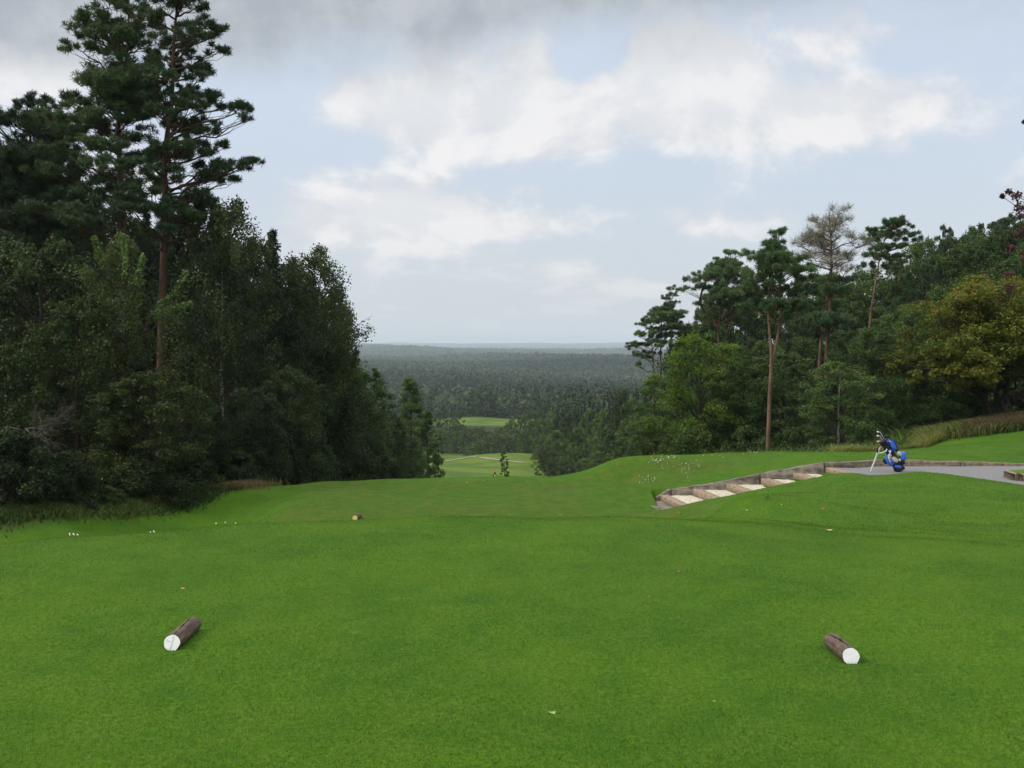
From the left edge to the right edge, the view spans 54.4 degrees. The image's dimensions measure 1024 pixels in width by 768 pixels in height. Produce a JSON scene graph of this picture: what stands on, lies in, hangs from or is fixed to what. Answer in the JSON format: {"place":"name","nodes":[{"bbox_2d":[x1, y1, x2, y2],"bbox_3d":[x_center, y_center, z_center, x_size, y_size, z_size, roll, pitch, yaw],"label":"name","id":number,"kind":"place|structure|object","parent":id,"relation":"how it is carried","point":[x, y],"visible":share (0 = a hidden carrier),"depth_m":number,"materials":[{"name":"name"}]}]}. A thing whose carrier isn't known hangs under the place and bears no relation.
{"place":"outdoors","nodes":[
{"label":"outdoors","id":0,"kind":"place"},
{"bbox_2d":[0,342,1023,767],"bbox_3d":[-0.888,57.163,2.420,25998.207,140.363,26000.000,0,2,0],"label":"ground","id":1,"kind":"structure","parent":0,"point":[644,490],"depth_m":6.04,"materials":[{"name":"green plant"}]},
{"bbox_2d":[0,276,56,471],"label":"broadleaf tree","id":2,"kind":"object","parent":1,"relation":"on","point":[33,313],"visible":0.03,"depth_m":34.23,"materials":[{"name":"green plant"}]},
{"bbox_2d":[0,204,73,443],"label":"broadleaf tree","id":3,"kind":"object","parent":1,"relation":"on","point":[32,290],"visible":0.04,"depth_m":40.14,"materials":[{"name":"green plant"}]},
{"bbox_2d":[0,425,77,506],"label":"shrub","id":4,"kind":"object","parent":1,"relation":"on","point":[44,475],"visible":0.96,"depth_m":22.46,"materials":[{"name":"green plant"}]},
{"bbox_2d":[6,399,85,472],"bbox_3d":[-11.239,1.528,23.158,2.848,2.528,1.650,-2,3,-36],"label":"bare bush","id":5,"kind":"object","parent":1,"relation":"on","point":[40,428],"visible":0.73,"depth_m":23.42,"materials":[{"name":"plant"}]},
{"bbox_2d":[0,90,111,389],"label":"pine tree","id":6,"kind":"object","parent":1,"relation":"on","point":[15,152],"visible":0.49,"depth_m":36.45,"materials":[{"name":"green plant"}]},
{"bbox_2d":[31,173,117,466],"bbox_3d":[-19.440,-2.679,44.027,4.599,14.419,5.029,2,3,38],"label":"broadleaf tree","id":7,"kind":"object","parent":1,"relation":"on","point":[92,262],"visible":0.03,"depth_m":43.59,"materials":[{"name":"green plant"}]},
{"bbox_2d":[40,450,110,509],"bbox_3d":[-10.570,2.365,23.900,1.764,1.656,1.620,-1,3,-25],"label":"shrub","id":8,"kind":"object","parent":1,"relation":"on","point":[83,483],"visible":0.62,"depth_m":23.69,"materials":[{"name":"green plant"}]},
{"bbox_2d":[0,230,152,487],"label":"broadleaf tree","id":9,"kind":"object","parent":1,"relation":"on","point":[11,250],"visible":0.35,"depth_m":29.38,"materials":[{"name":"green plant"}]},
{"bbox_2d":[0,292,156,490],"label":"broadleaf tree","id":10,"kind":"object","parent":1,"relation":"on","point":[43,394],"visible":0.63,"depth_m":26.86,"materials":[{"name":"green plant"}]},
{"bbox_2d":[12,0,172,364],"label":"pine tree","id":11,"kind":"object","parent":1,"relation":"on","point":[112,86],"visible":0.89,"depth_m":34.86,"materials":[{"name":"green plant"}]},
{"bbox_2d":[74,212,157,402],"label":"broadleaf tree","id":12,"kind":"object","parent":1,"relation":"on","point":[133,225],"visible":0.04,"depth_m":47.28,"materials":[{"name":"green plant"}]},
{"bbox_2d":[50,227,196,485],"bbox_3d":[-10.379,-0.605,27.192,4.291,7.394,3.425,2,3,40],"label":"birch tree","id":13,"kind":"object","parent":1,"relation":"on","point":[123,250],"visible":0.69,"depth_m":26.98,"materials":[{"name":"green plant"}]},
{"bbox_2d":[0,480,281,537],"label":"undergrowth","id":14,"kind":"object","parent":1,"relation":"on","point":[130,508],"visible":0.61,"depth_m":23.69,"materials":[{"name":"plant"}]},
{"bbox_2d":[87,279,198,474],"bbox_3d":[-15.404,-0.038,42.108,4.640,8.842,4.653,0,2,10],"label":"broadleaf tree","id":15,"kind":"object","parent":1,"relation":"on","point":[154,283],"visible":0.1,"depth_m":41.76,"materials":[{"name":"green plant"}]},
{"bbox_2d":[111,452,183,499],"bbox_3d":[-9.620,2.558,26.452,2.137,1.493,2.123,0,2,-2],"label":"shrub","id":16,"kind":"object","parent":1,"relation":"on","point":[139,494],"visible":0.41,"depth_m":26.01,"materials":[{"name":"green plant"}]},
{"bbox_2d":[130,210,170,455],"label":"spruce tree","id":17,"kind":"object","parent":1,"relation":"on","point":[151,268],"visible":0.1,"depth_m":43.65,"materials":[{"name":"green plant"}]},
{"bbox_2d":[82,369,226,508],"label":"broadleaf tree","id":18,"kind":"object","parent":1,"relation":"on","point":[116,389],"visible":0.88,"depth_m":26.00,"materials":[{"name":"green plant"}]},
{"bbox_2d":[132,226,203,371],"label":"broadleaf tree","id":19,"kind":"object","parent":1,"relation":"on","point":[181,242],"visible":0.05,"depth_m":45.59,"materials":[{"name":"green plant"}]},
{"bbox_2d":[150,201,209,390],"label":"broadleaf tree","id":20,"kind":"object","parent":1,"relation":"on","point":[172,250],"visible":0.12,"depth_m":45.09,"materials":[{"name":"green plant"}]},
{"bbox_2d":[163,617,200,649],"bbox_3d":[-1.867,1.413,5.651,0.097,0.098,0.383,0,2,0],"label":"tee marker","id":21,"kind":"object","parent":1,"relation":"on","point":[181,634],"visible":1,"depth_m":5.56,"materials":[{"name":"brown wood"}]},
{"bbox_2d":[110,0,265,460],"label":"pine tree","id":22,"kind":"object","parent":1,"relation":"on","point":[169,147],"visible":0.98,"depth_m":34.35,"materials":[{"name":"green plant"}]},
{"bbox_2d":[153,302,241,475],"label":"broadleaf tree","id":23,"kind":"object","parent":1,"relation":"on","point":[172,351],"visible":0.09,"depth_m":41.28,"materials":[{"name":"green plant"}]},
{"bbox_2d":[150,392,249,481],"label":"broadleaf tree","id":24,"kind":"object","parent":1,"relation":"on","point":[221,426],"visible":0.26,"depth_m":29.61,"materials":[{"name":"green plant"}]},
{"bbox_2d":[171,232,260,423],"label":"broadleaf tree","id":25,"kind":"object","parent":1,"relation":"on","point":[201,248],"visible":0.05,"depth_m":45.02,"materials":[{"name":"green plant"}]},
{"bbox_2d":[163,246,281,461],"bbox_3d":[-9.893,-0.326,34.134,3.952,8.785,4.088,-1,3,-23],"label":"birch tree","id":26,"kind":"object","parent":1,"relation":"on","point":[235,376],"visible":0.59,"depth_m":33.90,"materials":[{"name":"green plant"}]},
{"bbox_2d":[158,194,311,446],"bbox_3d":[-9.813,-1.233,34.996,4.240,10.832,4.569,2,3,45],"label":"birch tree","id":27,"kind":"object","parent":1,"relation":"on","point":[234,249],"visible":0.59,"depth_m":34.69,"materials":[{"name":"green plant"}]},
{"bbox_2d":[209,447,262,482],"bbox_3d":[-8.404,2.832,30.012,2.102,1.811,2.184,0,2,4],"label":"shrub","id":28,"kind":"object","parent":1,"relation":"on","point":[239,458],"visible":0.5,"depth_m":29.95,"materials":[{"name":"green plant"}]},
{"bbox_2d":[207,232,291,387],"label":"broadleaf tree","id":29,"kind":"object","parent":1,"relation":"on","point":[256,269],"visible":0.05,"depth_m":43.17,"materials":[{"name":"green plant"}]},
{"bbox_2d":[212,387,294,485],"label":"broadleaf tree","id":30,"kind":"object","parent":1,"relation":"on","point":[267,411],"visible":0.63,"depth_m":31.18,"materials":[{"name":"green plant"}]},
{"bbox_2d":[207,282,325,467],"bbox_3d":[-9.370,0.357,37.129,4.613,8.508,4.219,1,3,26],"label":"broadleaf tree","id":31,"kind":"object","parent":1,"relation":"on","point":[284,319],"visible":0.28,"depth_m":36.85,"materials":[{"name":"green plant"}]},
{"bbox_2d":[249,228,300,453],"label":"spruce tree","id":32,"kind":"object","parent":1,"relation":"on","point":[273,237],"visible":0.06,"depth_m":39.72,"materials":[{"name":"green plant"}]},
{"bbox_2d":[254,441,311,484],"bbox_3d":[-7.875,3.078,33.258,2.397,2.516,2.413,-1,2,-14],"label":"shrub","id":33,"kind":"object","parent":1,"relation":"on","point":[296,476],"visible":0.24,"depth_m":33.03,"materials":[{"name":"green plant"}]},
{"bbox_2d":[244,369,338,484],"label":"broadleaf tree","id":34,"kind":"object","parent":1,"relation":"on","point":[281,386],"visible":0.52,"depth_m":33.61,"materials":[{"name":"green plant"}]},
{"bbox_2d":[247,249,367,446],"bbox_3d":[-8.823,-0.412,39.961,5.153,9.956,4.982,1,3,25],"label":"birch tree","id":35,"kind":"object","parent":1,"relation":"on","point":[291,271],"visible":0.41,"depth_m":39.43,"materials":[{"name":"green plant"}]},
{"bbox_2d":[298,443,342,481],"bbox_3d":[-7.160,3.414,36.184,2.267,2.716,2.083,-2,3,-43],"label":"shrub","id":36,"kind":"object","parent":1,"relation":"on","point":[327,451],"visible":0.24,"depth_m":36.01,"materials":[{"name":"green plant"}]},
{"bbox_2d":[276,243,376,466],"bbox_3d":[-7.905,-0.574,41.185,4.666,10.500,5.028,-1,2,-12],"label":"birch tree","id":37,"kind":"object","parent":1,"relation":"on","point":[325,271],"visible":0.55,"depth_m":40.85,"materials":[{"name":"green plant"}]},
{"bbox_2d":[307,295,372,457],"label":"birch tree","id":38,"kind":"object","parent":1,"relation":"on","point":[340,328],"visible":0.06,"depth_m":44.01,"materials":[{"name":"green plant"}]},
{"bbox_2d":[298,326,382,480],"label":"broadleaf tree","id":39,"kind":"object","parent":1,"relation":"on","point":[366,403],"visible":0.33,"depth_m":41.44,"materials":[{"name":"green plant"}]},
{"bbox_2d":[337,448,379,480],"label":"shrub","id":40,"kind":"object","parent":1,"relation":"on","point":[367,468],"visible":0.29,"depth_m":42.95,"materials":[{"name":"green plant"}]},
{"bbox_2d":[335,387,396,478],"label":"broadleaf tree","id":41,"kind":"object","parent":1,"relation":"on","point":[374,442],"visible":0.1,"depth_m":50.12,"materials":[{"name":"green plant"}]},
{"bbox_2d":[350,365,397,462],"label":"broadleaf tree","id":42,"kind":"object","parent":1,"relation":"on","point":[367,378],"visible":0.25,"depth_m":59.83,"materials":[{"name":"green plant"}]},
{"bbox_2d":[360,409,410,478],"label":"broadleaf tree","id":43,"kind":"object","parent":1,"relation":"on","point":[396,418],"visible":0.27,"depth_m":65.79,"materials":[{"name":"green plant"}]},
{"bbox_2d":[385,434,425,478],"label":"broadleaf tree","id":44,"kind":"object","parent":1,"relation":"on","point":[411,469],"visible":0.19,"depth_m":74.11,"materials":[{"name":"green plant"}]},
{"bbox_2d":[397,376,428,478],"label":"poplar tree","id":45,"kind":"object","parent":1,"relation":"on","point":[410,407],"visible":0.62,"depth_m":84.72,"materials":[{"name":"green plant"}]},
{"bbox_2d":[415,410,442,477],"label":"poplar tree","id":46,"kind":"object","parent":1,"relation":"on","point":[423,429],"visible":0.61,"depth_m":96.03,"materials":[{"name":"green plant"}]},
{"bbox_2d":[349,343,678,434],"bbox_3d":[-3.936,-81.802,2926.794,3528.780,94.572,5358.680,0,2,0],"label":"forest","id":47,"kind":"object","parent":1,"relation":"on","point":[471,381],"visible":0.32,"depth_m":1114.95,"materials":[{"name":"green plant"}]},
{"bbox_2d":[48,440,1023,539],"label":"grass","id":48,"kind":"structure","parent":1,"relation":"on","point":[901,511],"depth_m":17.72,"materials":[{"name":"plant"}]},
{"bbox_2d":[617,414,676,457],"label":"broadleaf tree","id":49,"kind":"object","parent":1,"relation":"on","point":[645,448],"visible":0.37,"depth_m":57.80,"materials":[{"name":"green plant"}]},
{"bbox_2d":[624,315,669,450],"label":"pine tree","id":50,"kind":"object","parent":1,"relation":"on","point":[642,334],"visible":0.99,"depth_m":81.74,"materials":[{"name":"green plant"}]},
{"bbox_2d":[624,379,697,456],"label":"broadleaf tree","id":51,"kind":"object","parent":1,"relation":"on","point":[645,392],"visible":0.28,"depth_m":59.71,"materials":[{"name":"green plant"}]},
{"bbox_2d":[645,304,688,444],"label":"pine tree","id":52,"kind":"object","parent":1,"relation":"on","point":[663,312],"visible":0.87,"depth_m":81.34,"materials":[{"name":"green plant"}]},
{"bbox_2d":[659,284,690,411],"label":"pine tree","id":53,"kind":"object","parent":1,"relation":"on","point":[670,303],"visible":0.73,"depth_m":81.12,"materials":[{"name":"green plant"}]},
{"bbox_2d":[667,425,713,454],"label":"shrub","id":54,"kind":"object","parent":1,"relation":"on","point":[682,440],"visible":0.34,"depth_m":46.83,"materials":[{"name":"green plant"}]},
{"bbox_2d":[640,330,756,454],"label":"broadleaf tree","id":55,"kind":"object","parent":1,"relation":"on","point":[698,367],"visible":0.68,"depth_m":49.41,"materials":[{"name":"green plant"}]},
{"bbox_2d":[680,311,747,442],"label":"broadleaf tree","id":56,"kind":"object","parent":1,"relation":"on","point":[701,329],"visible":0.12,"depth_m":79.20,"materials":[{"name":"green plant"}]},
{"bbox_2d":[671,474,758,495],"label":"edging beam","id":57,"kind":"structure","parent":1,"relation":"on","point":[753,479],"depth_m":25.80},
{"bbox_2d":[675,247,767,384],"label":"pine tree","id":58,"kind":"object","parent":1,"relation":"on","point":[724,276],"visible":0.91,"depth_m":67.06,"materials":[{"name":"green plant"}]},
{"bbox_2d":[685,337,761,445],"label":"broadleaf tree","id":59,"kind":"object","parent":1,"relation":"on","point":[742,346],"visible":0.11,"depth_m":65.64,"materials":[{"name":"green plant"}]},
{"bbox_2d":[697,311,786,441],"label":"broadleaf tree","id":60,"kind":"object","parent":1,"relation":"on","point":[763,330],"visible":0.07,"depth_m":77.16,"materials":[{"name":"green plant"}]},
{"bbox_2d":[720,295,768,369],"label":"pine tree","id":61,"kind":"object","parent":1,"relation":"on","point":[751,329],"visible":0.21,"depth_m":73.36,"materials":[{"name":"green plant"}]},
{"bbox_2d":[701,367,792,452],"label":"broadleaf tree","id":62,"kind":"object","parent":1,"relation":"on","point":[742,374],"visible":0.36,"depth_m":49.22,"materials":[{"name":"green plant"}]},
{"bbox_2d":[720,425,774,452],"bbox_3d":[10.535,3.607,44.061,3.019,3.652,3.038,0,2,-5],"label":"shrub","id":63,"kind":"object","parent":1,"relation":"on","point":[742,438],"visible":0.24,"depth_m":43.98,"materials":[{"name":"green plant"}]},
{"bbox_2d":[650,468,857,509],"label":"timber steps","id":64,"kind":"structure","parent":1,"relation":"on","point":[667,501],"depth_m":25.27,"materials":[{"name":"wood"}]},
{"bbox_2d":[729,337,798,442],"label":"broadleaf tree","id":65,"kind":"object","parent":1,"relation":"on","point":[762,346],"visible":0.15,"depth_m":63.41,"materials":[{"name":"green plant"}]},
{"bbox_2d":[733,226,824,451],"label":"pine tree","id":66,"kind":"object","parent":1,"relation":"on","point":[771,255],"visible":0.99,"depth_m":42.50,"materials":[{"name":"green plant"}]},
{"bbox_2d":[734,350,836,449],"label":"broadleaf tree","id":67,"kind":"object","parent":1,"relation":"on","point":[797,373],"visible":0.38,"depth_m":49.03,"materials":[{"name":"green plant"}]},
{"bbox_2d":[759,462,823,483],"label":"edging beam","id":68,"kind":"structure","parent":1,"relation":"on","point":[813,468],"depth_m":25.78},
{"bbox_2d":[772,424,812,451],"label":"shrub","id":69,"kind":"object","parent":1,"relation":"on","point":[796,436],"visible":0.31,"depth_m":43.89,"materials":[{"name":"green plant"}]},
{"bbox_2d":[781,280,814,366],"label":"pine tree","id":70,"kind":"object","parent":1,"relation":"on","point":[799,329],"visible":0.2,"depth_m":71.65,"materials":[{"name":"green plant"}]},
{"bbox_2d":[764,336,837,438],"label":"broadleaf tree","id":71,"kind":"object","parent":1,"relation":"on","point":[795,343],"visible":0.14,"depth_m":65.48,"materials":[{"name":"green plant"}]},
{"bbox_2d":[777,379,845,450],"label":"broadleaf tree","id":72,"kind":"object","parent":1,"relation":"on","point":[794,419],"visible":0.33,"depth_m":46.99,"materials":[{"name":"green plant"}]},
{"bbox_2d":[714,425,929,452],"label":"undergrowth","id":73,"kind":"object","parent":1,"relation":"on","point":[899,435],"visible":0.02,"depth_m":36.91,"materials":[{"name":"plant"}]},
{"bbox_2d":[790,273,865,381],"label":"pine tree","id":74,"kind":"object","parent":1,"relation":"on","point":[822,317],"visible":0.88,"depth_m":56.06,"materials":[{"name":"green plant"}]},
{"bbox_2d":[790,201,875,425],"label":"pine tree","id":75,"kind":"object","parent":1,"relation":"on","point":[811,239],"visible":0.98,"depth_m":55.75,"materials":[{"name":"grey plant"}]},
{"bbox_2d":[793,360,885,450],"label":"broadleaf tree","id":76,"kind":"object","parent":1,"relation":"on","point":[861,384],"visible":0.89,"depth_m":39.84,"materials":[{"name":"green plant"}]},
{"bbox_2d":[823,632,859,663],"bbox_3d":[1.778,1.423,5.375,0.097,0.100,0.294,0,2,-2],"label":"tee marker","id":77,"kind":"object","parent":1,"relation":"on","point":[838,646],"visible":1,"depth_m":5.29,"materials":[{"name":"brown wood"}]},
{"bbox_2d":[808,285,878,419],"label":"broadleaf tree","id":78,"kind":"object","parent":1,"relation":"on","point":[854,295],"visible":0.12,"depth_m":75.05,"materials":[{"name":"green plant"}]},
{"bbox_2d":[808,329,883,430],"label":"broadleaf tree","id":79,"kind":"object","parent":1,"relation":"on","point":[845,336],"visible":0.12,"depth_m":63.26,"materials":[{"name":"green plant"}]},
{"bbox_2d":[835,277,902,402],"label":"broadleaf tree","id":80,"kind":"object","parent":1,"relation":"on","point":[870,282],"visible":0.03,"depth_m":74.96,"materials":[{"name":"green plant"}]},
{"bbox_2d":[821,327,929,442],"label":"broadleaf tree","id":81,"kind":"object","parent":1,"relation":"on","point":[881,341],"visible":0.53,"depth_m":49.40,"materials":[{"name":"green plant"}]},
{"bbox_2d":[854,406,905,441],"bbox_3d":[16.077,2.473,43.121,2.609,3.089,2.511,1,3,27],"label":"shrub","id":82,"kind":"object","parent":1,"relation":"on","point":[878,416],"visible":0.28,"depth_m":42.80,"materials":[{"name":"green plant"}]},
{"bbox_2d":[856,215,924,411],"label":"pine tree","id":83,"kind":"object","parent":1,"relation":"on","point":[886,231],"visible":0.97,"depth_m":59.55,"materials":[{"name":"green plant"}]},
{"bbox_2d":[877,258,920,331],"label":"pine tree","id":84,"kind":"object","parent":1,"relation":"on","point":[903,277],"visible":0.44,"depth_m":69.67,"materials":[{"name":"green plant"}]},
{"bbox_2d":[861,303,959,427],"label":"broadleaf tree","id":85,"kind":"object","parent":1,"relation":"on","point":[907,316],"visible":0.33,"depth_m":51.21,"materials":[{"name":"green plant"}]},
{"bbox_2d":[885,236,943,293],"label":"broadleaf tree","id":86,"kind":"object","parent":1,"relation":"on","point":[918,246],"visible":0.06,"depth_m":76.83,"materials":[{"name":"green plant"}]},
{"bbox_2d":[908,262,939,339],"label":"pine tree","id":87,"kind":"object","parent":1,"relation":"on","point":[925,279],"visible":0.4,"depth_m":68.63,"materials":[{"name":"green plant"}]},
{"bbox_2d":[882,251,974,338],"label":"broadleaf tree","id":88,"kind":"object","parent":1,"relation":"on","point":[931,258],"visible":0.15,"depth_m":71.07,"materials":[{"name":"green plant"}]},
{"bbox_2d":[893,354,972,425],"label":"broadleaf tree","id":89,"kind":"object","parent":1,"relation":"on","point":[955,412],"visible":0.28,"depth_m":51.14,"materials":[{"name":"green plant"}]},
{"bbox_2d":[929,223,958,298],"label":"pine tree","id":90,"kind":"object","parent":1,"relation":"on","point":[943,241],"visible":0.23,"depth_m":71.48,"materials":[{"name":"green plant"}]},
{"bbox_2d":[881,271,1023,415],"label":"maple tree","id":91,"kind":"object","parent":1,"relation":"on","point":[960,353],"visible":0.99,"depth_m":39.66,"materials":[{"name":"green plant"}]},
{"bbox_2d":[920,242,1000,320],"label":"broadleaf tree","id":92,"kind":"object","parent":1,"relation":"on","point":[959,248],"visible":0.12,"depth_m":68.83,"materials":[{"name":"green plant"}]},
{"bbox_2d":[898,409,1023,439],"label":"weeds","id":93,"kind":"object","parent":1,"relation":"on","point":[949,435],"visible":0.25,"depth_m":37.04,"materials":[{"name":"plant"}]},
{"bbox_2d":[911,275,1023,417],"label":"broadleaf tree","id":94,"kind":"object","parent":1,"relation":"on","point":[974,402],"visible":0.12,"depth_m":53.41,"materials":[{"name":"green plant"}]},
{"bbox_2d":[936,229,1022,305],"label":"broadleaf tree","id":95,"kind":"object","parent":1,"relation":"on","point":[978,260],"visible":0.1,"depth_m":67.09,"materials":[{"name":"green plant"}]},
{"bbox_2d":[942,252,1023,416],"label":"broadleaf tree","id":96,"kind":"object","parent":1,"relation":"on","point":[1008,264],"visible":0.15,"depth_m":51.67,"materials":[{"name":"green plant"}]},
{"bbox_2d":[955,409,1023,437],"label":"bracken","id":97,"kind":"object","parent":1,"relation":"on","point":[1018,417],"visible":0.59,"depth_m":37.38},
{"bbox_2d":[970,219,1023,278],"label":"broadleaf tree","id":98,"kind":"object","parent":1,"relation":"on","point":[1006,237],"visible":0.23,"depth_m":63.83,"materials":[{"name":"green plant"}]},
{"bbox_2d":[975,212,1023,284],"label":"pine tree","id":99,"kind":"object","parent":1,"relation":"on","point":[1005,222],"visible":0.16,"depth_m":65.30,"materials":[{"name":"green plant"}]},
{"bbox_2d":[999,119,1023,292],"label":"beech tree","id":100,"kind":"object","parent":1,"relation":"on","point":[1012,196],"visible":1,"depth_m":30.00,"materials":[{"name":"plant"}]},
{"bbox_2d":[0,0,1023,343],"label":"sky","id":101,"kind":"structure","parent":0,"point":[479,171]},
{"bbox_2d":[275,453,798,521],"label":"grass","id":102,"kind":"structure","parent":0,"point":[486,496],"depth_m":25.85,"materials":[{"name":"plant"}]},
{"bbox_2d":[823,416,983,451],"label":"tall grass","id":103,"kind":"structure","parent":0,"point":[926,441],"depth_m":36.91,"materials":[{"name":"plant"}]},
{"bbox_2d":[839,466,1023,484],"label":"path","id":104,"kind":"structure","parent":0,"point":[995,473],"depth_m":25.25,"materials":[{"name":"asphalt"}]},
{"bbox_2d":[870,438,905,471],"bbox_3d":[9.461,1.781,25.028,0.831,0.892,0.513,1,3,24],"label":"golf bag","id":105,"kind":"object","parent":104,"relation":"on","point":[892,459],"visible":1,"depth_m":24.90,"materials":[{"name":"blue fabric"}]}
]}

